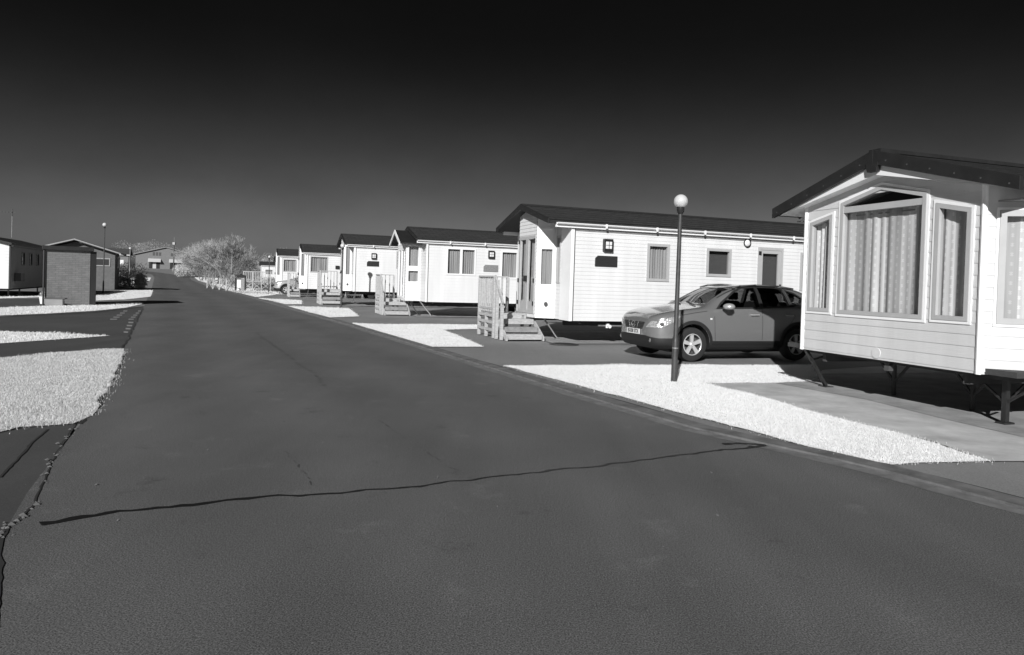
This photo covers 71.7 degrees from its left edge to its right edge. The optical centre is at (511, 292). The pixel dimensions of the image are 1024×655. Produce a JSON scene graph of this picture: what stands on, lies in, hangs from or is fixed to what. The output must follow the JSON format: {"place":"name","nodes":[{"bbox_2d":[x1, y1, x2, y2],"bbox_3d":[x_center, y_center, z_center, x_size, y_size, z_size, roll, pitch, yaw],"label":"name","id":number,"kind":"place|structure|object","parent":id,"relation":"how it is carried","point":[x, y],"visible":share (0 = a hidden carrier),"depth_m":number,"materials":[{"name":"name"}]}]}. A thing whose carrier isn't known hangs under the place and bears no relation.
{"place":"outdoors","nodes":[
{"label":"outdoors","id":0,"kind":"place"},
{"bbox_2d":[0,423,75,541],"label":"pavement","id":1,"kind":"structure","parent":0,"point":[20,476],"depth_m":5.56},
{"bbox_2d":[0,429,48,476],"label":"surface crack","id":2,"kind":"object","parent":1,"relation":"on","point":[11,465],"visible":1,"depth_m":5.67,"materials":[{"name":"black"}]},
{"bbox_2d":[0,330,107,342],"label":"grass","id":3,"kind":"structure","parent":0,"point":[6,336],"depth_m":15.28,"materials":[{"name":"plant"}]},
{"bbox_2d":[0,306,143,357],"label":"side road","id":4,"kind":"structure","parent":0,"point":[87,323],"depth_m":17.52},
{"bbox_2d":[2,307,140,316],"bbox_3d":[-14.754,0.684,24.409,1.015,0.001,8.953,2,1,1],"label":"surface joint","id":5,"kind":"object","parent":4,"relation":"on","point":[77,313],"visible":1,"depth_m":24.19,"materials":[{"name":"black"}]},
{"bbox_2d":[110,315,136,332],"bbox_3d":[-11.742,0.820,21.407,0.701,0.001,10.518,1,1,-26],"label":"give way marking","id":6,"kind":"object","parent":4,"relation":"on","point":[128,322],"visible":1,"depth_m":21.17,"materials":[{"name":"paint"}]},
{"bbox_2d":[97,247,132,267],"bbox_3d":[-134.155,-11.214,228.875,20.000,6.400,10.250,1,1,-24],"label":"mobile home","id":7,"kind":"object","parent":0,"point":[124,258],"depth_m":228.77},
{"bbox_2d":[134,247,194,268],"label":"brick building","id":8,"kind":"structure","parent":0,"point":[160,258],"depth_m":230.55,"materials":[{"name":"brick"}]},
{"bbox_2d":[353,323,482,346],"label":"grass","id":9,"kind":"structure","parent":0,"point":[435,335],"depth_m":19.51,"materials":[{"name":"plant"}]},
{"bbox_2d":[0,267,1023,497],"bbox_3d":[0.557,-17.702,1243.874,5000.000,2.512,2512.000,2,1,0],"label":"ground","id":10,"kind":"structure","parent":0,"point":[1007,477],"depth_m":15.40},
{"bbox_2d":[0,295,38,298],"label":"grass","id":11,"kind":"structure","parent":10,"relation":"on","point":[31,296],"depth_m":34.35,"materials":[{"name":"plant"}]},
{"bbox_2d":[0,299,44,306],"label":"parking bay","id":12,"kind":"object","parent":10,"relation":"on","point":[18,302],"visible":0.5,"depth_m":29.37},
{"bbox_2d":[39,290,44,303],"bbox_3d":[-19.154,0.189,28.993,0.320,0.581,0.354,2,1,0],"label":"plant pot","id":13,"kind":"object","parent":12,"relation":"on","point":[40,298],"visible":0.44,"depth_m":28.87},
{"bbox_2d":[0,237,45,295],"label":"static caravan","id":14,"kind":"object","parent":10,"relation":"on","point":[21,264],"visible":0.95,"depth_m":36.77,"materials":[{"name":"white plastic"}]},
{"bbox_2d":[21,252,24,265],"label":"window","id":15,"kind":"structure","parent":14,"relation":"in","point":[23,253],"depth_m":37.48,"materials":[{"name":"black glass"}]},
{"bbox_2d":[29,253,32,265],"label":"window","id":16,"kind":"structure","parent":14,"relation":"in","point":[31,254],"depth_m":38.92,"materials":[{"name":"black glass"}]},
{"bbox_2d":[36,254,38,265],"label":"window","id":17,"kind":"structure","parent":14,"relation":"in","point":[37,255],"depth_m":40.30,"materials":[{"name":"black glass"}]},
{"bbox_2d":[44,298,66,305],"bbox_3d":[-17.879,0.383,27.766,0.730,0.310,0.280,2,1,-14],"label":"utility cabinet","id":18,"kind":"object","parent":10,"relation":"on","point":[55,301],"visible":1,"depth_m":27.66,"materials":[{"name":"grey metal"}]},
{"bbox_2d":[0,348,133,433],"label":"grass","id":19,"kind":"structure","parent":10,"relation":"on","point":[51,388],"depth_m":8.91,"materials":[{"name":"plant"}]},
{"bbox_2d":[42,245,96,304],"bbox_3d":[-18.379,-0.682,29.399,1.860,2.360,2.560,1,1,-33],"label":"brick hut","id":20,"kind":"object","parent":10,"relation":"on","point":[69,273],"visible":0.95,"depth_m":28.45,"materials":[{"name":"grey brick"}]},
{"bbox_2d":[0,302,142,315],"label":"grass","id":21,"kind":"structure","parent":10,"relation":"on","point":[22,310],"depth_m":25.59,"materials":[{"name":"plant"}]},
{"bbox_2d":[44,239,126,289],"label":"chalet","id":22,"kind":"object","parent":10,"relation":"on","point":[111,270],"visible":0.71,"depth_m":51.93,"materials":[{"name":"brick"}]},
{"bbox_2d":[96,258,109,265],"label":"window","id":23,"kind":"structure","parent":22,"relation":"in","point":[99,260],"depth_m":51.80,"materials":[{"name":"glass"}]},
{"bbox_2d":[117,257,119,267],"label":"window","id":24,"kind":"structure","parent":22,"relation":"in","point":[118,258],"depth_m":53.51,"materials":[{"name":"glass"}]},
{"bbox_2d":[102,223,106,291],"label":"lamp post","id":25,"kind":"object","parent":10,"relation":"on","point":[104,224],"visible":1,"depth_m":45.24,"materials":[{"name":"metal"}]},
{"bbox_2d":[119,268,126,276],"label":"hedge","id":26,"kind":"object","parent":10,"relation":"on","point":[121,271],"visible":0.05,"depth_m":84.07,"materials":[{"name":"black plant"}]},
{"bbox_2d":[96,290,152,300],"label":"grass","id":27,"kind":"structure","parent":10,"relation":"on","point":[123,294],"depth_m":41.30,"materials":[{"name":"plant"}]},
{"bbox_2d":[119,269,147,288],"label":"shrub","id":28,"kind":"object","parent":10,"relation":"on","point":[126,281],"visible":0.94,"depth_m":55.61,"materials":[{"name":"black plant"}]},
{"bbox_2d":[119,262,148,274],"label":"hedge","id":29,"kind":"object","parent":10,"relation":"on","point":[123,265],"visible":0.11,"depth_m":121.15,"materials":[{"name":"grey plant"}]},
{"bbox_2d":[111,239,176,257],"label":"broadleaf tree","id":30,"kind":"object","parent":10,"relation":"on","point":[154,246],"visible":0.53,"depth_m":244.45,"materials":[{"name":"grey plant"}]},
{"bbox_2d":[172,242,175,269],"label":"floodlight mast","id":31,"kind":"object","parent":10,"relation":"on","point":[174,243],"visible":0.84,"depth_m":205.76,"materials":[{"name":"grey metal"}]},
{"bbox_2d":[172,263,197,276],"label":"shrub","id":32,"kind":"object","parent":10,"relation":"on","point":[181,270],"visible":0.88,"depth_m":113.69,"materials":[{"name":"white plant"}]},
{"bbox_2d":[173,239,226,283],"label":"bare tree","id":33,"kind":"object","parent":10,"relation":"on","point":[186,256],"visible":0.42,"depth_m":79.66,"materials":[{"name":"grey plant"}]},
{"bbox_2d":[207,277,234,291],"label":"fence","id":34,"kind":"object","parent":10,"relation":"on","point":[219,288],"visible":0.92,"depth_m":60.65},
{"bbox_2d":[195,277,286,294],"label":"grass","id":35,"kind":"structure","parent":10,"relation":"on","point":[248,288],"depth_m":66.38,"materials":[{"name":"plant"}]},
{"bbox_2d":[184,259,213,276],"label":"bare tree","id":36,"kind":"object","parent":35,"relation":"on","point":[194,269],"visible":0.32,"depth_m":115.64,"materials":[{"name":"grey plant"}]},
{"bbox_2d":[182,249,221,280],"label":"bare tree","id":37,"kind":"object","parent":35,"relation":"on","point":[199,268],"visible":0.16,"depth_m":94.44,"materials":[{"name":"grey plant"}]},
{"bbox_2d":[205,274,236,287],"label":"post fence","id":38,"kind":"object","parent":35,"relation":"on","point":[218,277],"visible":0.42,"depth_m":81.96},
{"bbox_2d":[185,235,268,284],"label":"bare tree","id":39,"kind":"object","parent":35,"relation":"on","point":[217,248],"visible":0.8,"depth_m":76.66,"materials":[{"name":"grey plant"}]},
{"bbox_2d":[214,240,245,280],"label":"tree","id":40,"kind":"object","parent":35,"relation":"on","point":[232,257],"visible":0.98,"depth_m":75.39,"materials":[{"name":"grey plant"}]},
{"bbox_2d":[222,275,241,287],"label":"shrub","id":41,"kind":"object","parent":35,"relation":"on","point":[229,280],"visible":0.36,"depth_m":69.91,"materials":[{"name":"grey plant"}]},
{"bbox_2d":[213,243,256,278],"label":"bare tree","id":42,"kind":"object","parent":35,"relation":"on","point":[239,266],"visible":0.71,"depth_m":77.04,"materials":[{"name":"grey plant"}]},
{"bbox_2d":[235,274,245,290],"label":"bin enclosure","id":43,"kind":"object","parent":35,"relation":"on","point":[241,284],"visible":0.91,"depth_m":60.06,"materials":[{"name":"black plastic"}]},
{"bbox_2d":[240,277,260,288],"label":"shrub","id":44,"kind":"object","parent":35,"relation":"on","point":[254,284],"visible":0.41,"depth_m":68.55,"materials":[{"name":"grey plant"}]},
{"bbox_2d":[243,271,270,290],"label":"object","id":45,"kind":"structure","parent":35,"relation":"on","point":[252,281],"depth_m":63.54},
{"bbox_2d":[234,259,263,275],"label":"bare tree","id":46,"kind":"object","parent":10,"relation":"on","point":[257,262],"visible":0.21,"depth_m":111.73,"materials":[{"name":"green plant"}]},
{"bbox_2d":[228,290,275,296],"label":"grass","id":47,"kind":"structure","parent":10,"relation":"on","point":[258,294],"depth_m":52.65,"materials":[{"name":"plant"}]},
{"bbox_2d":[268,255,270,291],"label":"lamp post","id":48,"kind":"object","parent":47,"relation":"on","point":[269,256],"visible":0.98,"depth_m":56.90,"materials":[{"name":"metal"}]},
{"bbox_2d":[233,272,274,285],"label":"shrub","id":49,"kind":"object","parent":10,"relation":"on","point":[272,281],"visible":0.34,"depth_m":78.85,"materials":[{"name":"grey plant"}]},
{"bbox_2d":[251,253,275,270],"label":"bare tree","id":50,"kind":"object","parent":10,"relation":"on","point":[259,266],"visible":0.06,"depth_m":100.65,"materials":[{"name":"grey plant"}]},
{"bbox_2d":[259,261,274,280],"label":"static caravan","id":51,"kind":"object","parent":10,"relation":"on","point":[264,265],"visible":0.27,"depth_m":93.38,"materials":[{"name":"plastic"}]},
{"bbox_2d":[260,298,303,303],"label":"grass","id":52,"kind":"structure","parent":10,"relation":"on","point":[286,301],"depth_m":39.91,"materials":[{"name":"plant"}]},
{"bbox_2d":[287,273,299,296],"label":"timber deck","id":53,"kind":"structure","parent":10,"relation":"on","point":[295,289],"depth_m":48.59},
{"bbox_2d":[274,276,316,293],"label":"parked car","id":54,"kind":"object","parent":10,"relation":"on","point":[281,286],"visible":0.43,"depth_m":53.93,"materials":[{"name":"grey paint"}]},
{"bbox_2d":[275,248,361,294],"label":"static caravan","id":55,"kind":"object","parent":10,"relation":"on","point":[286,261],"visible":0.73,"depth_m":58.38,"materials":[{"name":"plastic"}]},
{"bbox_2d":[277,256,280,274],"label":"window","id":56,"kind":"structure","parent":55,"relation":"in","point":[278,258],"depth_m":59.06,"materials":[{"name":"white"}]},
{"bbox_2d":[283,259,296,271],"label":"window","id":57,"kind":"structure","parent":55,"relation":"in","point":[289,265],"depth_m":58.29,"materials":[{"name":"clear glass"}]},
{"bbox_2d":[289,305,358,316],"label":"grass","id":58,"kind":"structure","parent":10,"relation":"on","point":[334,312],"depth_m":29.86,"materials":[{"name":"plant"}]},
{"bbox_2d":[317,270,340,304],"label":"timber deck","id":59,"kind":"structure","parent":10,"relation":"on","point":[320,291],"depth_m":37.72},
{"bbox_2d":[300,296,374,298],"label":"concrete base","id":60,"kind":"object","parent":10,"relation":"on","point":[332,296],"visible":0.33,"depth_m":50.13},
{"bbox_2d":[297,244,388,298],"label":"static caravan","id":61,"kind":"object","parent":60,"relation":"on","point":[313,259],"visible":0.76,"depth_m":47.94,"materials":[{"name":"plastic"}]},
{"bbox_2d":[300,253,305,275],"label":"window","id":62,"kind":"structure","parent":61,"relation":"in","point":[302,273],"depth_m":48.45,"materials":[{"name":"white"}]},
{"bbox_2d":[310,256,327,272],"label":"window","id":63,"kind":"structure","parent":61,"relation":"in","point":[316,262],"depth_m":47.72,"materials":[{"name":"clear glass"}]},
{"bbox_2d":[340,243,344,307],"bbox_3d":[-8.130,-0.785,33.896,0.220,3.080,0.220,2,1,0],"label":"lamp post","id":64,"kind":"object","parent":10,"relation":"on","point":[342,245],"visible":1,"depth_m":33.87,"materials":[{"name":"metal"}]},
{"bbox_2d":[375,274,409,315],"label":"timber deck","id":65,"kind":"structure","parent":10,"relation":"on","point":[381,301],"depth_m":29.13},
{"bbox_2d":[342,303,515,308],"bbox_3d":[-3.675,0.796,40.523,11.800,0.001,4.250,1,1,-20],"label":"concrete base","id":66,"kind":"object","parent":10,"relation":"on","point":[373,304],"visible":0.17,"depth_m":39.26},
{"bbox_2d":[336,233,404,301],"bbox_3d":[-3.697,-1.173,40.090,11.834,3.655,4.131,1,1,-20],"label":"static caravan","id":67,"kind":"object","parent":66,"relation":"on","point":[367,259],"visible":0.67,"depth_m":37.00,"materials":[{"name":"plastic"}]},
{"bbox_2d":[339,251,341,287],"bbox_3d":[-9.211,-1.215,38.396,0.197,2.040,0.572,1,1,-20],"label":"door","id":68,"kind":"structure","parent":67,"relation":"in","point":[341,251],"depth_m":38.56,"materials":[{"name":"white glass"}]},
{"bbox_2d":[345,245,350,274],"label":"window","id":69,"kind":"structure","parent":67,"relation":"in","point":[347,249],"depth_m":37.55,"materials":[{"name":"white"}]},
{"bbox_2d":[404,312,529,317],"bbox_3d":[1.058,1.067,32.044,11.800,0.001,4.250,1,1,-20],"label":"concrete base","id":70,"kind":"object","parent":10,"relation":"on","point":[449,314],"visible":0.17,"depth_m":30.43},
{"bbox_2d":[389,226,517,315],"bbox_3d":[0.832,-0.767,31.540,12.260,3.675,4.131,1,1,-20],"label":"static caravan","id":71,"kind":"object","parent":70,"relation":"on","point":[442,266],"visible":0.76,"depth_m":28.79,"materials":[{"name":"plastic"}]},
{"bbox_2d":[397,249,403,296],"bbox_3d":[-4.679,-0.804,29.886,0.142,2.050,0.597,1,1,-20],"label":"door","id":72,"kind":"structure","parent":71,"relation":"in","point":[399,268],"depth_m":30.07,"materials":[{"name":"white"}]},
{"bbox_2d":[400,248,405,297],"bbox_3d":[-4.467,-0.789,29.322,0.157,2.050,0.597,1,1,-20],"label":"door","id":73,"kind":"structure","parent":71,"relation":"in","point":[402,263],"depth_m":29.50,"materials":[{"name":"white"}]},
{"bbox_2d":[407,270,418,282],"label":"window","id":74,"kind":"structure","parent":71,"relation":"in","point":[412,275],"depth_m":28.98,"materials":[{"name":"white"}]},
{"bbox_2d":[408,245,419,266],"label":"window","id":75,"kind":"structure","parent":71,"relation":"in","point":[413,250],"depth_m":28.97,"materials":[{"name":"white"}]},
{"bbox_2d":[446,247,475,275],"bbox_3d":[-2.067,-1.223,28.551,1.230,1.090,0.188,1,1,-20],"label":"window","id":76,"kind":"structure","parent":71,"relation":"in","point":[459,261],"depth_m":28.54,"materials":[{"name":"white"}]},
{"bbox_2d":[500,251,517,278],"bbox_3d":[-0.130,-1.117,29.260,0.750,1.140,0.188,1,1,-20],"label":"window","id":77,"kind":"structure","parent":71,"relation":"in","point":[508,258],"depth_m":29.29,"materials":[{"name":"white"}]},
{"bbox_2d":[477,275,543,340],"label":"timber deck","id":78,"kind":"structure","parent":10,"relation":"on","point":[492,293],"depth_m":18.73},
{"bbox_2d":[0,270,1023,654],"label":"lane","id":79,"kind":"structure","parent":10,"relation":"on","point":[786,554],"depth_m":4.32,"materials":[{"name":"asphalt"}]},
{"bbox_2d":[0,425,76,603],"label":"edge gap","id":80,"kind":"object","parent":79,"relation":"on","point":[2,562],"visible":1,"depth_m":4.16,"materials":[{"name":"black"}]},
{"bbox_2d":[0,424,77,537],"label":"edge rubble","id":81,"kind":"object","parent":79,"relation":"on","point":[17,520],"visible":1,"depth_m":4.29,"materials":[{"name":"gravel"}]},
{"bbox_2d":[77,308,143,423],"bbox_3d":[-9.243,0.957,17.294,0.191,0.001,23.306,1,1,-26],"label":"edge gap","id":82,"kind":"object","parent":79,"relation":"on","point":[83,420],"visible":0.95,"depth_m":10.94,"materials":[{"name":"black"}]},
{"bbox_2d":[256,333,327,386],"bbox_3d":[-4.410,1.160,13.692,0.175,0.001,9.128,1,1,-25],"label":"surface crack","id":83,"kind":"object","parent":79,"relation":"on","point":[319,379],"visible":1,"depth_m":12.00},
{"bbox_2d":[39,445,767,524],"bbox_3d":[-0.146,1.413,5.459,5.873,0.001,0.195,1,1,-27],"label":"tar seam","id":84,"kind":"object","parent":79,"relation":"on","point":[108,512],"visible":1,"depth_m":4.81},
{"bbox_2d":[379,420,474,478],"bbox_3d":[-0.863,1.377,6.391,0.078,0.001,2.424,1,1,-28],"label":"surface crack","id":85,"kind":"object","parent":79,"relation":"on","point":[438,459],"visible":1,"depth_m":6.04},
{"bbox_2d":[95,382,871,563],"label":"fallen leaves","id":86,"kind":"object","parent":79,"relation":"on","point":[472,464],"visible":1,"depth_m":5.35,"materials":[{"name":"plant"}]},
{"bbox_2d":[209,286,1023,514],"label":"channel","id":87,"kind":"object","parent":79,"relation":"on","point":[953,493],"visible":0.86,"depth_m":6.74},
{"bbox_2d":[212,286,1023,508],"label":"kerb","id":88,"kind":"structure","parent":79,"relation":"on","point":[1003,498],"depth_m":7.09,"materials":[{"name":"concrete"}]},
{"bbox_2d":[252,296,1022,497],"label":"kerb joint","id":89,"kind":"object","parent":88,"relation":"on","point":[677,416],"visible":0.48,"depth_m":8.70,"materials":[{"name":"black"}]},
{"bbox_2d":[722,442,764,444],"bbox_3d":[2.237,1.467,6.859,0.428,0.001,0.113,2,1,-4],"label":"tar seam","id":90,"kind":"object","parent":79,"relation":"on","point":[742,443],"visible":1,"depth_m":6.85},
{"bbox_2d":[549,342,578,345],"bbox_3d":[1.284,1.282,17.513,0.730,0.012,0.730,2,1,0],"label":"manhole cover","id":91,"kind":"object","parent":10,"relation":"on","point":[566,344],"visible":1,"depth_m":17.41,"materials":[{"name":"grey metal"}]},
{"bbox_2d":[508,331,629,343],"bbox_3d":[6.146,1.377,21.651,12.300,0.001,4.250,1,1,-20],"label":"concrete base","id":92,"kind":"object","parent":10,"relation":"on","point":[595,337],"visible":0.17,"depth_m":20.02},
{"bbox_2d":[496,204,803,338],"bbox_3d":[6.034,-0.417,21.189,12.514,3.600,4.131,1,1,-20],"label":"static caravan","id":93,"kind":"object","parent":92,"relation":"on","point":[593,267],"visible":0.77,"depth_m":18.52,"materials":[{"name":"plastic"}]},
{"bbox_2d":[517,236,526,312],"bbox_3d":[0.322,-0.481,19.414,0.196,2.060,0.587,1,1,-20],"label":"door","id":94,"kind":"structure","parent":93,"relation":"in","point":[521,303],"depth_m":19.60,"materials":[{"name":"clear glass"}]},
{"bbox_2d":[522,239,531,284],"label":"window","id":95,"kind":"structure","parent":93,"relation":"in","point":[531,239],"depth_m":19.76,"materials":[{"name":"white"}]},
{"bbox_2d":[525,235,536,313],"bbox_3d":[0.530,-0.466,18.859,0.210,2.060,0.587,1,1,-20],"label":"door","id":96,"kind":"structure","parent":93,"relation":"in","point":[529,305],"depth_m":19.03,"materials":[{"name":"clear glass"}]},
{"bbox_2d":[539,227,554,285],"bbox_3d":[0.924,-0.922,18.515,0.380,1.527,0.163,2,1,12],"label":"window","id":97,"kind":"structure","parent":93,"relation":"in","point":[546,264],"depth_m":18.55,"materials":[{"name":"white"}]},
{"bbox_2d":[555,236,560,282],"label":"window","id":98,"kind":"structure","parent":93,"relation":"in","point":[558,250],"depth_m":18.34,"materials":[{"name":"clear glass"}]},
{"bbox_2d":[646,243,669,281],"bbox_3d":[3.759,-0.764,18.432,0.665,0.970,0.188,1,1,-20],"label":"window","id":99,"kind":"structure","parent":93,"relation":"in","point":[658,255],"depth_m":18.44,"materials":[{"name":"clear glass"}]},
{"bbox_2d":[706,248,731,276],"bbox_3d":[5.514,-0.788,19.067,0.790,0.750,0.188,1,1,-20],"label":"window","id":100,"kind":"structure","parent":93,"relation":"in","point":[718,261],"depth_m":19.10,"materials":[{"name":"clear glass"}]},
{"bbox_2d":[757,247,783,285],"bbox_3d":[7.105,-0.200,19.600,0.850,2.040,0.203,1,1,-20],"label":"door","id":101,"kind":"structure","parent":93,"relation":"in","point":[768,273],"depth_m":19.67,"materials":[{"name":"white glass"}]},
{"bbox_2d":[799,252,802,290],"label":"window","id":102,"kind":"structure","parent":93,"relation":"in","point":[801,253],"depth_m":19.92,"materials":[{"name":"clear glass"}]},
{"bbox_2d":[620,284,805,360],"bbox_3d":[4.575,0.614,15.600,4.330,1.609,2.250,1,1,-20],"label":"parked car","id":103,"kind":"object","parent":10,"relation":"on","point":[746,318],"visible":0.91,"depth_m":14.84,"materials":[{"name":"grey paint"}]},
{"bbox_2d":[708,365,1023,460],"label":"concrete base","id":104,"kind":"object","parent":10,"relation":"on","point":[988,444],"visible":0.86,"depth_m":8.55,"materials":[{"name":"concrete"}]},
{"bbox_2d":[779,372,1023,436],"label":"concrete strip","id":105,"kind":"object","parent":104,"relation":"on","point":[945,395],"visible":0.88,"depth_m":10.57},
{"bbox_2d":[772,148,1023,424],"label":"static caravan","id":106,"kind":"object","parent":105,"relation":"on","point":[913,259],"visible":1,"depth_m":9.14,"materials":[{"name":"plastic"}]},
{"bbox_2d":[805,211,834,314],"bbox_3d":[4.715,-0.434,10.705,0.188,1.523,0.530,2,1,-18],"label":"window","id":107,"kind":"structure","parent":106,"relation":"in","point":[821,230],"depth_m":10.80,"materials":[{"name":"white glass"}]},
{"bbox_2d":[835,182,930,322],"bbox_3d":[5.062,-0.559,9.648,0.188,1.856,1.520,2,1,-18],"label":"window","id":108,"kind":"structure","parent":106,"relation":"in","point":[882,259],"depth_m":9.67,"materials":[{"name":"white glass"}]},
{"bbox_2d":[929,200,975,324],"bbox_3d":[5.397,-0.382,8.601,0.188,1.523,0.555,2,1,-18],"label":"window","id":109,"kind":"structure","parent":106,"relation":"in","point":[953,240],"depth_m":8.68,"materials":[{"name":"white glass"}]},
{"bbox_2d":[992,207,1023,327],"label":"window","id":110,"kind":"structure","parent":106,"relation":"in","point":[1008,298],"depth_m":8.17,"materials":[{"name":"white glass"}]},
{"bbox_2d":[0,0,1023,270],"label":"sky","id":111,"kind":"structure","parent":0,"point":[272,125],"materials":[{"name":"black"}]},
{"bbox_2d":[504,363,1004,464],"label":"gravel","id":112,"kind":"structure","parent":0,"point":[691,391],"depth_m":9.10,"materials":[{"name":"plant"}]},
{"bbox_2d":[671,194,687,381],"bbox_3d":[2.611,-0.059,11.184,0.220,2.960,0.220,2,1,0],"label":"lamp post","id":113,"kind":"object","parent":112,"relation":"on","point":[680,202],"visible":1,"depth_m":11.15,"materials":[{"name":"metal"}]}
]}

